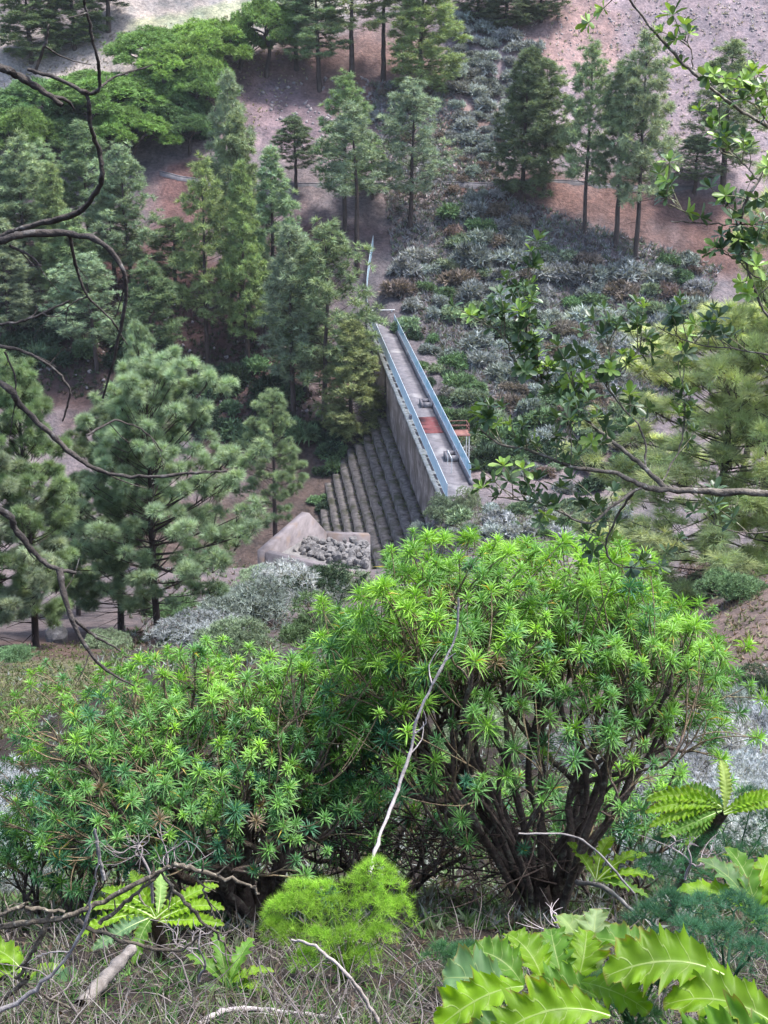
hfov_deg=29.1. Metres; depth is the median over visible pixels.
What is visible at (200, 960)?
bare twig
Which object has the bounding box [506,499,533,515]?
shrub
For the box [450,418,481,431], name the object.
shrub
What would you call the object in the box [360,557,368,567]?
boulder
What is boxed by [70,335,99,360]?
shrub
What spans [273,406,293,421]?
shrub
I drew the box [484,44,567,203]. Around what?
pine tree
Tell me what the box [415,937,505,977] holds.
fennel
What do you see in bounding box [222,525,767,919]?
spurge bush
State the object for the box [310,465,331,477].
shrub
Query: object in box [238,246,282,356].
pine tree
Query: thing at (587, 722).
shrub
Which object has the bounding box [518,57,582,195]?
pine tree
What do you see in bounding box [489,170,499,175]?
shrub
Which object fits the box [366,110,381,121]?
shrub
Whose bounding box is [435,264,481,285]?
shrub
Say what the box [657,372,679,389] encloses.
shrub
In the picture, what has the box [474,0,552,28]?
pine tree
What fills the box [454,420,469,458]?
platform
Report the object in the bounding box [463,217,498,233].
shrub
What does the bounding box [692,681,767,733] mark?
shrub
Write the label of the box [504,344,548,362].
shrub
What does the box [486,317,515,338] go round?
shrub
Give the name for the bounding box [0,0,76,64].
pine tree
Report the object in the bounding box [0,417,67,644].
pine tree
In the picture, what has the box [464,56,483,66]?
shrub
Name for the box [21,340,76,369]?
shrub
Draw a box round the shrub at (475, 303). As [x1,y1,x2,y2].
[463,300,487,315]
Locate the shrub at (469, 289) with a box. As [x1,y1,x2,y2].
[453,278,485,304]
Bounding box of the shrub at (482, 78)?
[474,75,488,85]
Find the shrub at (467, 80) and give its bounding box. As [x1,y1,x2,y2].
[460,77,482,85]
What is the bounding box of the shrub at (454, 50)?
[444,48,464,59]
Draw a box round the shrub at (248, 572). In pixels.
[232,563,270,585]
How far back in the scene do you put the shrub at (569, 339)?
189.11 m
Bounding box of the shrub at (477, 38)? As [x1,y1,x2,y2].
[466,34,483,43]
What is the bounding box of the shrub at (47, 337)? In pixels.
[37,327,65,348]
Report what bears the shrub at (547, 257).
on the ground at (154, 158)
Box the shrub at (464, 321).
[460,305,486,326]
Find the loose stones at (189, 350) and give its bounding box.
[13,285,320,413]
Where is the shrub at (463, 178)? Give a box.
[453,175,467,181]
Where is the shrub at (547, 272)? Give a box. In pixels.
[530,262,560,281]
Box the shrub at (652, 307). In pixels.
[640,299,666,313]
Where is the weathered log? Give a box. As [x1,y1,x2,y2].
[74,944,136,1008]
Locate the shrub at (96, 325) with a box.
[90,319,103,329]
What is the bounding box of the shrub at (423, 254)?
[399,246,436,262]
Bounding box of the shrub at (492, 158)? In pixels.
[482,152,499,162]
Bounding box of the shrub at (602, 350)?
[592,344,615,357]
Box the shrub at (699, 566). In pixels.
[676,555,709,579]
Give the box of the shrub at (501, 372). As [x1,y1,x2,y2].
[483,360,518,385]
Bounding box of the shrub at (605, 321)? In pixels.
[601,319,622,330]
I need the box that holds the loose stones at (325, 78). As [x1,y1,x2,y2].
[261,76,502,211]
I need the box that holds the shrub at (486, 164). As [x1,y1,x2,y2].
[476,160,488,167]
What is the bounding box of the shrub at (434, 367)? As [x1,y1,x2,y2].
[425,362,445,373]
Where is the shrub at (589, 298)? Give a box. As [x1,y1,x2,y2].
[577,292,609,306]
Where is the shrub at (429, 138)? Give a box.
[416,135,435,142]
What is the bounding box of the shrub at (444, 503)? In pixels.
[422,490,457,521]
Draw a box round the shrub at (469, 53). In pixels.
[465,50,480,56]
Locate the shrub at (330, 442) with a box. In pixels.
[313,436,342,458]
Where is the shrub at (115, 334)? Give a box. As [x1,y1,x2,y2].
[107,321,172,351]
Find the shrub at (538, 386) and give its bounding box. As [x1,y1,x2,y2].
[527,383,542,396]
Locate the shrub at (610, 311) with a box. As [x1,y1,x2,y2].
[596,306,629,320]
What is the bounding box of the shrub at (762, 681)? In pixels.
[733,661,767,698]
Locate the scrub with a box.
[366,79,723,452]
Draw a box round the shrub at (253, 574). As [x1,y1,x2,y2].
[248,560,289,581]
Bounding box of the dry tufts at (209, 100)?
[3,8,315,132]
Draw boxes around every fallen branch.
[0,859,259,1023]
[197,1006,360,1023]
[518,832,634,893]
[575,879,640,920]
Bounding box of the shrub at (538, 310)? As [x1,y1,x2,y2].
[523,305,544,317]
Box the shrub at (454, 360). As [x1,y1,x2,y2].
[436,351,468,371]
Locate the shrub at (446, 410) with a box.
[442,406,454,416]
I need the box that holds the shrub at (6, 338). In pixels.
[0,330,19,349]
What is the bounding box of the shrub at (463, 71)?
[442,63,468,80]
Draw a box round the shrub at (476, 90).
[464,82,491,97]
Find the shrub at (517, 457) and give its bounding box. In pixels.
[507,453,531,469]
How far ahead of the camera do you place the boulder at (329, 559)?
94.16 m
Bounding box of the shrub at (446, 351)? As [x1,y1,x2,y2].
[436,347,460,357]
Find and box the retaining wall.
[257,512,369,572]
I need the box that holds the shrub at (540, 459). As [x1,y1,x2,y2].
[533,442,560,462]
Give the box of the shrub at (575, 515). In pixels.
[571,512,588,518]
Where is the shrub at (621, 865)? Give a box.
[593,827,688,883]
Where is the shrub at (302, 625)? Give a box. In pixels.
[278,588,356,643]
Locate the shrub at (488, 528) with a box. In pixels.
[477,519,507,540]
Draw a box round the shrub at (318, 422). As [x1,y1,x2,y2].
[307,420,322,429]
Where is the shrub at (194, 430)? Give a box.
[184,420,213,441]
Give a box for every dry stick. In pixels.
[94,828,105,880]
[368,597,459,873]
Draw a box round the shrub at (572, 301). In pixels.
[561,295,582,307]
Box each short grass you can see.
[0,633,146,738]
[692,555,767,674]
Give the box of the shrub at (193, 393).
[175,382,197,397]
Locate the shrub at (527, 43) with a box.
[518,37,546,51]
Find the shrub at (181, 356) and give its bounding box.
[156,348,185,361]
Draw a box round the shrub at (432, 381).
[427,376,436,386]
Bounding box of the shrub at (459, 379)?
[441,370,475,388]
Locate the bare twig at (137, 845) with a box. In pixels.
[84,823,215,903]
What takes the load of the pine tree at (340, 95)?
on the ground at (154, 158)
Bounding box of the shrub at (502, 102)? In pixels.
[498,99,509,105]
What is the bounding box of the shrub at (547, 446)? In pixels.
[529,436,559,464]
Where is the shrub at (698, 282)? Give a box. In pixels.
[683,275,712,290]
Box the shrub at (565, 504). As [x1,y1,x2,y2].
[560,496,579,512]
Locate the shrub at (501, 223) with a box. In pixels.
[494,218,514,229]
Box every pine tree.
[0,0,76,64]
[0,127,72,295]
[0,164,40,297]
[0,217,45,332]
[0,349,80,646]
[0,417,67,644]
[16,138,75,229]
[25,0,115,50]
[25,161,78,314]
[36,481,106,615]
[38,208,103,318]
[38,250,135,371]
[41,388,166,631]
[56,118,113,259]
[58,343,272,637]
[78,139,168,297]
[79,182,152,295]
[86,0,129,32]
[116,254,188,389]
[116,317,179,547]
[140,216,193,295]
[165,151,245,366]
[201,105,262,299]
[204,67,258,296]
[215,158,270,357]
[223,387,309,535]
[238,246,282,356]
[244,143,310,314]
[253,0,326,70]
[254,221,338,417]
[265,258,332,397]
[268,216,390,431]
[269,112,318,194]
[274,0,356,92]
[309,67,383,231]
[311,317,386,444]
[312,98,388,278]
[319,0,395,94]
[351,129,391,199]
[356,0,419,81]
[372,75,464,228]
[386,0,473,93]
[452,0,502,22]
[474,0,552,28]
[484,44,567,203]
[516,0,570,22]
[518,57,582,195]
[553,34,615,233]
[554,297,767,606]
[588,51,660,249]
[606,22,685,259]
[669,134,732,194]
[679,36,767,191]
[689,155,767,577]
[702,294,767,469]
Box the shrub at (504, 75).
[499,67,523,82]
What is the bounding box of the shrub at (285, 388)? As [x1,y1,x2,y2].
[277,382,306,402]
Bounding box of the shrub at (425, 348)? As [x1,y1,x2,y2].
[417,342,441,354]
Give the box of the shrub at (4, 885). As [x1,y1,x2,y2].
[0,858,66,897]
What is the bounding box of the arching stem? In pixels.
[291,939,379,1023]
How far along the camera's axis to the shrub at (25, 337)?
197.19 m
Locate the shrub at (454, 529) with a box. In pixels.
[445,527,458,538]
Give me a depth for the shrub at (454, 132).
226.04 m
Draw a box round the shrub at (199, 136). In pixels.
[192,132,208,139]
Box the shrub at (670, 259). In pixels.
[654,250,681,265]
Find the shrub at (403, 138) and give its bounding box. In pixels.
[399,131,410,141]
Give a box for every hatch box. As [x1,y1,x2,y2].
[419,398,431,407]
[443,450,458,461]
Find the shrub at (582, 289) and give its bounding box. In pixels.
[574,285,592,296]
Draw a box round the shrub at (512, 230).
[506,222,530,235]
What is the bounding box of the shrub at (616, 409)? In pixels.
[607,398,640,419]
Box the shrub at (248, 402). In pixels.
[245,394,270,411]
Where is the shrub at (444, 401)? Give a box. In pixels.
[435,394,452,406]
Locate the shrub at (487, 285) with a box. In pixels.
[481,280,506,294]
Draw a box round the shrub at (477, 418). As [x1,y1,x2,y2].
[467,414,482,425]
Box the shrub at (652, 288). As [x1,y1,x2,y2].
[638,281,663,294]
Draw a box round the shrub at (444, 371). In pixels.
[440,369,455,376]
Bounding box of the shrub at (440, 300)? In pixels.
[432,293,449,305]
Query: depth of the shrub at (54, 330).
197.27 m
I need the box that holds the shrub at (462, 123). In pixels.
[449,114,479,132]
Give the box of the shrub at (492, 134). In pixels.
[490,129,508,140]
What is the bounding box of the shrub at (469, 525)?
[459,522,480,532]
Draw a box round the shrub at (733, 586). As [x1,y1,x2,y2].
[692,566,767,604]
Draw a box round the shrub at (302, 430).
[276,412,322,444]
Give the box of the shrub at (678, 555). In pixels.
[631,535,690,561]
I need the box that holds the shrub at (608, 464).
[600,460,616,475]
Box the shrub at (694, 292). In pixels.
[683,287,704,297]
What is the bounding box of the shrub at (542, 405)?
[516,396,548,412]
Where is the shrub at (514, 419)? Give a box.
[511,413,528,430]
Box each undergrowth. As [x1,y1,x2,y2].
[0,662,767,931]
[87,545,666,674]
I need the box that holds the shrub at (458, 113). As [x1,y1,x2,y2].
[451,108,475,121]
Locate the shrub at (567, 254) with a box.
[556,248,578,261]
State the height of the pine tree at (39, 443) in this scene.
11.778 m
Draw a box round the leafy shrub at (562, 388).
[444,0,767,578]
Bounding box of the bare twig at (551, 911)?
[515,898,609,929]
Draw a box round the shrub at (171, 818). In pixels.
[82,777,173,837]
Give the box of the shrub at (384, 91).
[377,88,388,94]
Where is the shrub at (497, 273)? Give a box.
[485,267,518,282]
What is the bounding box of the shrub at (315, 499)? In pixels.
[305,493,326,503]
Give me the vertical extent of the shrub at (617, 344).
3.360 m
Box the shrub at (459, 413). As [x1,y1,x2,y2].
[447,405,474,421]
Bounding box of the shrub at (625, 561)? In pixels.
[598,547,646,572]
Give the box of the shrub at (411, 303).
[401,295,423,312]
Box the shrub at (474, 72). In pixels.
[463,67,483,77]
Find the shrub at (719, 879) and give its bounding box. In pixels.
[694,848,753,883]
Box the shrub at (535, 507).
[526,496,549,513]
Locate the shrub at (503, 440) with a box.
[489,437,509,446]
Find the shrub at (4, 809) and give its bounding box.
[0,800,48,827]
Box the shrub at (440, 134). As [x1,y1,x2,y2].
[435,132,444,137]
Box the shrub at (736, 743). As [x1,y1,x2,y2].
[667,707,767,760]
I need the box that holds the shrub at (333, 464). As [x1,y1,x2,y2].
[324,454,344,473]
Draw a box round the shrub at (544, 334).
[528,329,550,342]
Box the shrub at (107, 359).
[99,350,133,368]
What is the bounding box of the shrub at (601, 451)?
[577,438,608,455]
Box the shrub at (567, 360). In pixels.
[544,356,571,372]
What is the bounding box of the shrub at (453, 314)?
[439,304,463,322]
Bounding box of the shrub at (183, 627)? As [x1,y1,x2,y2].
[142,606,250,647]
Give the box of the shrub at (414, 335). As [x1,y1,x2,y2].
[405,330,423,340]
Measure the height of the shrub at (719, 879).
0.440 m
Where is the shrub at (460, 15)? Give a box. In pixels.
[447,9,474,23]
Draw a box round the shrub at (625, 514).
[612,504,633,519]
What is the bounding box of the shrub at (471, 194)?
[462,188,481,202]
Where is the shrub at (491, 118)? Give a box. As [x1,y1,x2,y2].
[486,109,511,126]
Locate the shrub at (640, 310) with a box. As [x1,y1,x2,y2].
[626,304,647,319]
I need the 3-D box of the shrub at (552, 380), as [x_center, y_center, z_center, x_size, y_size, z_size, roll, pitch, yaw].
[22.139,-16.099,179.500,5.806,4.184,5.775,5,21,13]
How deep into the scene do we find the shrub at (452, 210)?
212.28 m
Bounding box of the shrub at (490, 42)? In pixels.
[479,35,501,47]
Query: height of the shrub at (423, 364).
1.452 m
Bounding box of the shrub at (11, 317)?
[0,305,36,329]
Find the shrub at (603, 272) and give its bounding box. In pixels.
[588,263,619,282]
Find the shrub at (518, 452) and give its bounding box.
[500,441,538,464]
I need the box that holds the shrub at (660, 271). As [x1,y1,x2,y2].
[641,262,674,282]
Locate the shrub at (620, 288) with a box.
[601,277,639,303]
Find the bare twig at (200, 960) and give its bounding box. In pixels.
[149,918,238,981]
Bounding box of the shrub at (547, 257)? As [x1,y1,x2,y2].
[535,249,561,263]
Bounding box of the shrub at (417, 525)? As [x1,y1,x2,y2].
[407,520,431,546]
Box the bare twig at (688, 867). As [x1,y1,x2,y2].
[639,833,724,879]
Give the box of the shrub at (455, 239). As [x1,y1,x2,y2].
[441,231,475,248]
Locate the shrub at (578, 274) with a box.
[550,260,597,288]
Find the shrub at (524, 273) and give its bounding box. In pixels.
[519,267,540,281]
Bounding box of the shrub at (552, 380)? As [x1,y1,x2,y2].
[546,368,585,389]
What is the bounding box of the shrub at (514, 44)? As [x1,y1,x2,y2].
[500,38,521,52]
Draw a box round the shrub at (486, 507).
[481,501,499,514]
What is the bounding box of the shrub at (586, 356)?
[565,340,603,368]
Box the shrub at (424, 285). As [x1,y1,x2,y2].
[414,281,437,293]
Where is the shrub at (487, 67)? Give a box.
[475,58,497,76]
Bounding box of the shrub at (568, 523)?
[554,516,575,529]
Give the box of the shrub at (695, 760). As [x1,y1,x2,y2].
[620,742,737,808]
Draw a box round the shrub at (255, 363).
[240,352,271,373]
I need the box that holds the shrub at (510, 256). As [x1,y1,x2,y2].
[491,245,531,265]
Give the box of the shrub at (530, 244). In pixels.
[521,241,541,253]
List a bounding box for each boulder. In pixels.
[45,624,67,643]
[300,548,305,554]
[304,543,312,551]
[307,550,313,556]
[311,536,318,543]
[311,543,319,547]
[318,538,326,544]
[326,557,332,563]
[327,546,335,551]
[332,551,341,562]
[345,558,352,565]
[348,550,356,557]
[349,536,357,543]
[356,552,362,559]
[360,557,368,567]
[361,539,369,546]
[363,561,369,569]
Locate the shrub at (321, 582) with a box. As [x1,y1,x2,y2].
[279,559,368,604]
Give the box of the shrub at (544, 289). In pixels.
[537,282,555,299]
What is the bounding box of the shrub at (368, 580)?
[319,565,373,603]
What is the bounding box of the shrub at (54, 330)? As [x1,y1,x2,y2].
[48,311,89,337]
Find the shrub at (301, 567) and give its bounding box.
[260,555,353,604]
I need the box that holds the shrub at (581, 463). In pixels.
[572,449,603,468]
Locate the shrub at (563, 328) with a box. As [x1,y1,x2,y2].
[547,317,588,340]
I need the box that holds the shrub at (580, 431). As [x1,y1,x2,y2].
[574,425,600,437]
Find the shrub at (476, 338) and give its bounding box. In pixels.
[456,326,496,349]
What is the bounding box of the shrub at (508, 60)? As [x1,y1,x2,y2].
[501,55,516,65]
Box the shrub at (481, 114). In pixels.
[467,110,486,119]
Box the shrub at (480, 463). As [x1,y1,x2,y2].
[469,458,487,470]
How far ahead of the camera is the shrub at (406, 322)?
194.78 m
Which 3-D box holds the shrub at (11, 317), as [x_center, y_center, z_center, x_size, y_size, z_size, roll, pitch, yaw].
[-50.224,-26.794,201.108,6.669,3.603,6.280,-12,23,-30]
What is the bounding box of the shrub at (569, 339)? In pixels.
[559,333,586,347]
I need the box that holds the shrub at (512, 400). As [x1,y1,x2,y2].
[493,391,521,412]
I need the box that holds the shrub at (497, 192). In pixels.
[487,188,507,198]
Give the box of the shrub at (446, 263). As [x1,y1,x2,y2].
[434,256,464,270]
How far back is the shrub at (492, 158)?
222.22 m
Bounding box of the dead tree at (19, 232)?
[0,0,226,686]
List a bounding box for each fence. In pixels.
[367,238,372,302]
[372,322,447,495]
[394,314,470,477]
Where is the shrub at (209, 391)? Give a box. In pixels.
[199,372,243,399]
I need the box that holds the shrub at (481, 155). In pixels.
[476,152,489,161]
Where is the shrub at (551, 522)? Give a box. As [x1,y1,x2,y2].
[527,517,553,529]
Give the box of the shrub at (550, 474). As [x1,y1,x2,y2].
[530,466,556,479]
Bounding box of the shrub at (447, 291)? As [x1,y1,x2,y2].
[432,286,457,297]
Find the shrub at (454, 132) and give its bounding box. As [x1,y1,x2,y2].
[444,129,459,135]
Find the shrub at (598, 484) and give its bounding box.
[574,469,617,494]
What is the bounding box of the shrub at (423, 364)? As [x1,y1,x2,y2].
[419,360,429,368]
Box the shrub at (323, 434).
[311,428,329,443]
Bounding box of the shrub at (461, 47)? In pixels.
[450,42,468,51]
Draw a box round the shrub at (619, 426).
[610,417,643,433]
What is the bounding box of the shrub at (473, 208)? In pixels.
[457,197,487,219]
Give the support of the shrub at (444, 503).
on the ground at (154, 158)
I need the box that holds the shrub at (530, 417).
[523,406,558,428]
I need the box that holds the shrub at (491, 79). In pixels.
[487,76,499,83]
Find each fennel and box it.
[256,854,418,981]
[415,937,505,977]
[586,959,671,1023]
[619,883,767,1017]
[630,780,767,904]
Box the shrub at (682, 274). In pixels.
[671,267,694,284]
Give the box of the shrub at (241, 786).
[198,758,284,808]
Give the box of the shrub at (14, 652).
[0,643,40,662]
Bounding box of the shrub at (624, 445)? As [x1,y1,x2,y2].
[612,433,653,451]
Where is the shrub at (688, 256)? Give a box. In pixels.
[676,249,701,268]
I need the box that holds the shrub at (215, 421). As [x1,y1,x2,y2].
[209,416,229,430]
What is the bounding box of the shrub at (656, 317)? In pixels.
[647,308,667,324]
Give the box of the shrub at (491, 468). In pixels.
[484,465,502,475]
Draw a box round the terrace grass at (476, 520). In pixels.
[434,501,633,552]
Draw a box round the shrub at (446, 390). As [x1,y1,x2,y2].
[439,385,455,397]
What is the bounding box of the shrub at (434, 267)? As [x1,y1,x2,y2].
[420,263,442,274]
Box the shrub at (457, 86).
[443,80,469,93]
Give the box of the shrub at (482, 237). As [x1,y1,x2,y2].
[463,227,495,245]
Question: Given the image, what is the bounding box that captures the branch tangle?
[34,744,650,920]
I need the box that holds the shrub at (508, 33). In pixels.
[490,25,524,40]
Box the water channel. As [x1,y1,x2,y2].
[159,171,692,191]
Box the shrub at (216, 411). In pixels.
[169,393,220,421]
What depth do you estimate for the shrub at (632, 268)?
204.75 m
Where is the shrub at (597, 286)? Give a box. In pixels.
[589,280,607,294]
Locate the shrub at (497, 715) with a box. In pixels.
[430,687,526,748]
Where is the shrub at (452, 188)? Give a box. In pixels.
[446,184,461,193]
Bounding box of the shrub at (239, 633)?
[184,613,284,659]
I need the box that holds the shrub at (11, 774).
[0,754,47,804]
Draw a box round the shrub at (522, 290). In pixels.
[512,282,536,296]
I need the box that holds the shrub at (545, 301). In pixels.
[526,295,549,308]
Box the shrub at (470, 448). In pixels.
[463,445,478,456]
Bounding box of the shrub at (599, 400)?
[589,394,615,407]
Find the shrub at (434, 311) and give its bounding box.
[425,304,441,317]
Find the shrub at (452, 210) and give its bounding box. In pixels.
[435,201,467,220]
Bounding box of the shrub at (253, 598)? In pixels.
[195,572,306,629]
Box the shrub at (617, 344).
[609,331,636,353]
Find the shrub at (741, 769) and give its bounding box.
[683,749,767,797]
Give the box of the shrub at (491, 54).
[473,49,501,60]
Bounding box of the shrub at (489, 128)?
[477,125,495,132]
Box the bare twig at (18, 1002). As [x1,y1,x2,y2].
[0,847,100,1012]
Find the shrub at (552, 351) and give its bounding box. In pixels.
[541,341,565,356]
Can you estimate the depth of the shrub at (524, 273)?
204.21 m
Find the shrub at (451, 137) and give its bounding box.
[447,133,462,143]
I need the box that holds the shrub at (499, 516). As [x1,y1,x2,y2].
[481,506,517,525]
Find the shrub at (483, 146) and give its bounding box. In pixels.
[475,140,494,151]
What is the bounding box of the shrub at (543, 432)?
[530,423,554,441]
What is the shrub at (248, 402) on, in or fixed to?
on the ground at (154, 158)
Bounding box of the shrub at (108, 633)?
[79,627,133,648]
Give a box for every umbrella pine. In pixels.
[0,75,95,142]
[0,98,43,153]
[0,103,68,153]
[13,109,92,172]
[20,68,168,116]
[82,104,184,176]
[98,24,215,80]
[98,75,176,135]
[125,34,234,109]
[139,87,213,139]
[157,108,216,154]
[164,62,240,131]
[171,15,254,60]
[212,24,273,70]
[230,0,299,78]
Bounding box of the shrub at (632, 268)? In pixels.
[610,255,646,281]
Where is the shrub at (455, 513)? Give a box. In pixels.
[444,503,474,527]
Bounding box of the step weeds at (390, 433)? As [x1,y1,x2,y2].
[320,402,423,568]
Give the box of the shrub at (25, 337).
[10,327,41,346]
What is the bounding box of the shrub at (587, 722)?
[523,708,641,773]
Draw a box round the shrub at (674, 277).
[667,275,692,282]
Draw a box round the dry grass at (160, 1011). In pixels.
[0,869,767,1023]
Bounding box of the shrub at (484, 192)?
[477,189,487,196]
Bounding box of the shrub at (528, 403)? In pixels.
[512,397,546,413]
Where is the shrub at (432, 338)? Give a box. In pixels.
[425,332,439,343]
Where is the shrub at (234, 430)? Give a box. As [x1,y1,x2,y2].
[217,417,267,443]
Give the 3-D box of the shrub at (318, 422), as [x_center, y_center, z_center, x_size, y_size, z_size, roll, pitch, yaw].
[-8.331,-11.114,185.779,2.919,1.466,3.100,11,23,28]
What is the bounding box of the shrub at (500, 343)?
[483,339,510,349]
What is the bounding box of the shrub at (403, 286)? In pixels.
[377,276,418,299]
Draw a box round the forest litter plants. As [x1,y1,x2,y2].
[0,276,336,438]
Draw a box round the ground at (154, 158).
[0,0,767,1023]
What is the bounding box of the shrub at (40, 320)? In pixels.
[25,312,51,333]
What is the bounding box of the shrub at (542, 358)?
[510,350,549,380]
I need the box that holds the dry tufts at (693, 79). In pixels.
[521,0,767,151]
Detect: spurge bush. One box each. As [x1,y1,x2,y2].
[0,633,391,923]
[0,768,163,919]
[61,758,330,894]
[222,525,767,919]
[254,749,549,896]
[515,744,748,898]
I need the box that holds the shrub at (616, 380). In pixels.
[588,362,627,384]
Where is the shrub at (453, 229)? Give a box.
[442,223,465,236]
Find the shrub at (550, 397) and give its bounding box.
[538,381,577,407]
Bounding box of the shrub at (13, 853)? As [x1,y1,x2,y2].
[0,822,36,875]
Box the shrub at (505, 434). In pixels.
[477,423,518,445]
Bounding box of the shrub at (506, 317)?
[486,313,512,323]
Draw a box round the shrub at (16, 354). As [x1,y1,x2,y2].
[9,344,28,363]
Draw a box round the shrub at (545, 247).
[538,242,557,253]
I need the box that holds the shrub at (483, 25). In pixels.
[470,17,499,35]
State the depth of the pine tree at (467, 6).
243.37 m
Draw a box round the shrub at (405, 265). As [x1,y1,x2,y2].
[385,255,423,278]
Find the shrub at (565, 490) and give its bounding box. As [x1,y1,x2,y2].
[550,480,577,494]
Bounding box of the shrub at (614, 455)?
[607,449,647,474]
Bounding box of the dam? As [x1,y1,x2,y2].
[315,320,474,569]
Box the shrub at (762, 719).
[722,696,767,737]
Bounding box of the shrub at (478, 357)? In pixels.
[464,348,503,368]
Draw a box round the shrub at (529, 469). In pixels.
[510,459,537,476]
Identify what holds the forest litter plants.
on the ground at (154, 158)
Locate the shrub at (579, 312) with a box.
[563,303,603,324]
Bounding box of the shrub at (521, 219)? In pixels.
[510,212,530,229]
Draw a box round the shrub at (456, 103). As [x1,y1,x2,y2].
[447,99,466,107]
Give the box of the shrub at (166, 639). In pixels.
[153,632,187,647]
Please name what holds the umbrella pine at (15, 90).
on the ground at (154, 158)
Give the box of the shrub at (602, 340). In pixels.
[591,333,611,342]
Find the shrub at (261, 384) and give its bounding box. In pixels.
[247,372,281,397]
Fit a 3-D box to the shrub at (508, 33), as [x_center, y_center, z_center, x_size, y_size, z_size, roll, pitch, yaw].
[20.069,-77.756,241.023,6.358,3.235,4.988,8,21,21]
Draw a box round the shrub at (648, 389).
[637,386,655,397]
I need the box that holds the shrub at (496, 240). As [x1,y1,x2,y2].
[489,232,510,248]
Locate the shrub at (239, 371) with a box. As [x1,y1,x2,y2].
[213,360,253,384]
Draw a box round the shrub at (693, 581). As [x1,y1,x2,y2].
[654,565,714,609]
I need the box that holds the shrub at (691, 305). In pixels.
[668,291,709,317]
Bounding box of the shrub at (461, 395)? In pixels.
[449,387,485,404]
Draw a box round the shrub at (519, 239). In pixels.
[498,232,530,248]
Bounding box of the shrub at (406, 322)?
[389,314,421,332]
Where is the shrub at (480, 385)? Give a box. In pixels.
[470,379,487,391]
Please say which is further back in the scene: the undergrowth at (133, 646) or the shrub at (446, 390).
the shrub at (446, 390)
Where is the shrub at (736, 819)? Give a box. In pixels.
[713,787,767,848]
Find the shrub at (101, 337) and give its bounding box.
[89,327,113,342]
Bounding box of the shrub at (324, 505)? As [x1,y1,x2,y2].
[314,501,329,513]
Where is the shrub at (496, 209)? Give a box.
[479,200,509,219]
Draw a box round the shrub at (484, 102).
[472,93,498,112]
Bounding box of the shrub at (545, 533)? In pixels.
[535,528,551,537]
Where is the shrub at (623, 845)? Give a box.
[616,814,723,856]
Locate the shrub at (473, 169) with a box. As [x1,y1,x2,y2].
[464,163,481,175]
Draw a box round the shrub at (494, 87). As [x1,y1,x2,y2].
[485,80,505,97]
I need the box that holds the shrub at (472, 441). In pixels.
[458,431,481,446]
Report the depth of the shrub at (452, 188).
216.60 m
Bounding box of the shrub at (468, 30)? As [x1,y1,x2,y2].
[448,21,474,38]
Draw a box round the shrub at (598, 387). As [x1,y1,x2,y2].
[584,380,605,394]
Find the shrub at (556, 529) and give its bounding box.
[548,524,576,538]
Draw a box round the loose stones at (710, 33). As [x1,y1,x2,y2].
[554,2,767,147]
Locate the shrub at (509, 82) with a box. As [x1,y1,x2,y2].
[504,80,520,93]
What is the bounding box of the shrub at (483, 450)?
[469,437,509,468]
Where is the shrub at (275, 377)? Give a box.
[268,372,289,384]
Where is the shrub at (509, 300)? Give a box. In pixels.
[482,288,526,318]
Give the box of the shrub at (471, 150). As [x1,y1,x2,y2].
[463,146,481,154]
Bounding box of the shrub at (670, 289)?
[653,279,683,300]
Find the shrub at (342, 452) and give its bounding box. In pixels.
[316,440,348,459]
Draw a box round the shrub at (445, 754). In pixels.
[357,719,450,790]
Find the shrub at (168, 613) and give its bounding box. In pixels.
[146,590,201,617]
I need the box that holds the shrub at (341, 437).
[330,432,346,440]
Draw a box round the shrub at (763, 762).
[711,730,767,787]
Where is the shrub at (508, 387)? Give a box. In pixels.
[496,381,529,397]
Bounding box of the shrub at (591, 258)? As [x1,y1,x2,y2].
[572,251,605,266]
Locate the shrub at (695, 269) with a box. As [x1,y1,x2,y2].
[686,263,703,273]
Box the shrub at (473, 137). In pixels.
[458,128,482,144]
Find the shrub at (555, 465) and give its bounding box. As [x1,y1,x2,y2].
[548,462,563,470]
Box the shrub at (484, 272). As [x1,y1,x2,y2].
[476,268,494,276]
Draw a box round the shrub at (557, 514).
[550,509,560,517]
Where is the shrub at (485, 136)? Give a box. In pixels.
[478,132,493,141]
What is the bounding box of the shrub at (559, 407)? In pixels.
[557,404,565,414]
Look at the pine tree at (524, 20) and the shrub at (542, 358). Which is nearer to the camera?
the shrub at (542, 358)
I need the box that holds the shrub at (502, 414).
[493,408,508,423]
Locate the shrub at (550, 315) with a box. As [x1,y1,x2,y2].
[537,308,567,325]
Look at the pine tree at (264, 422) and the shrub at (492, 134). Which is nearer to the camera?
the pine tree at (264, 422)
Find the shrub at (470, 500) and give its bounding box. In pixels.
[453,484,480,509]
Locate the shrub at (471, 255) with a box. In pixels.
[448,240,492,270]
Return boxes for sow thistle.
[0,935,86,982]
[80,867,224,963]
[185,930,273,991]
[433,908,652,1023]
[566,835,654,898]
[592,920,767,1023]
[645,760,767,921]
[678,847,767,924]
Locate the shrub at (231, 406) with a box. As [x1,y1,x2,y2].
[219,397,244,417]
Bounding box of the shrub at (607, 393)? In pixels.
[600,381,620,395]
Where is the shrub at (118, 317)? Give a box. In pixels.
[111,310,136,326]
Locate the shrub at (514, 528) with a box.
[501,521,536,539]

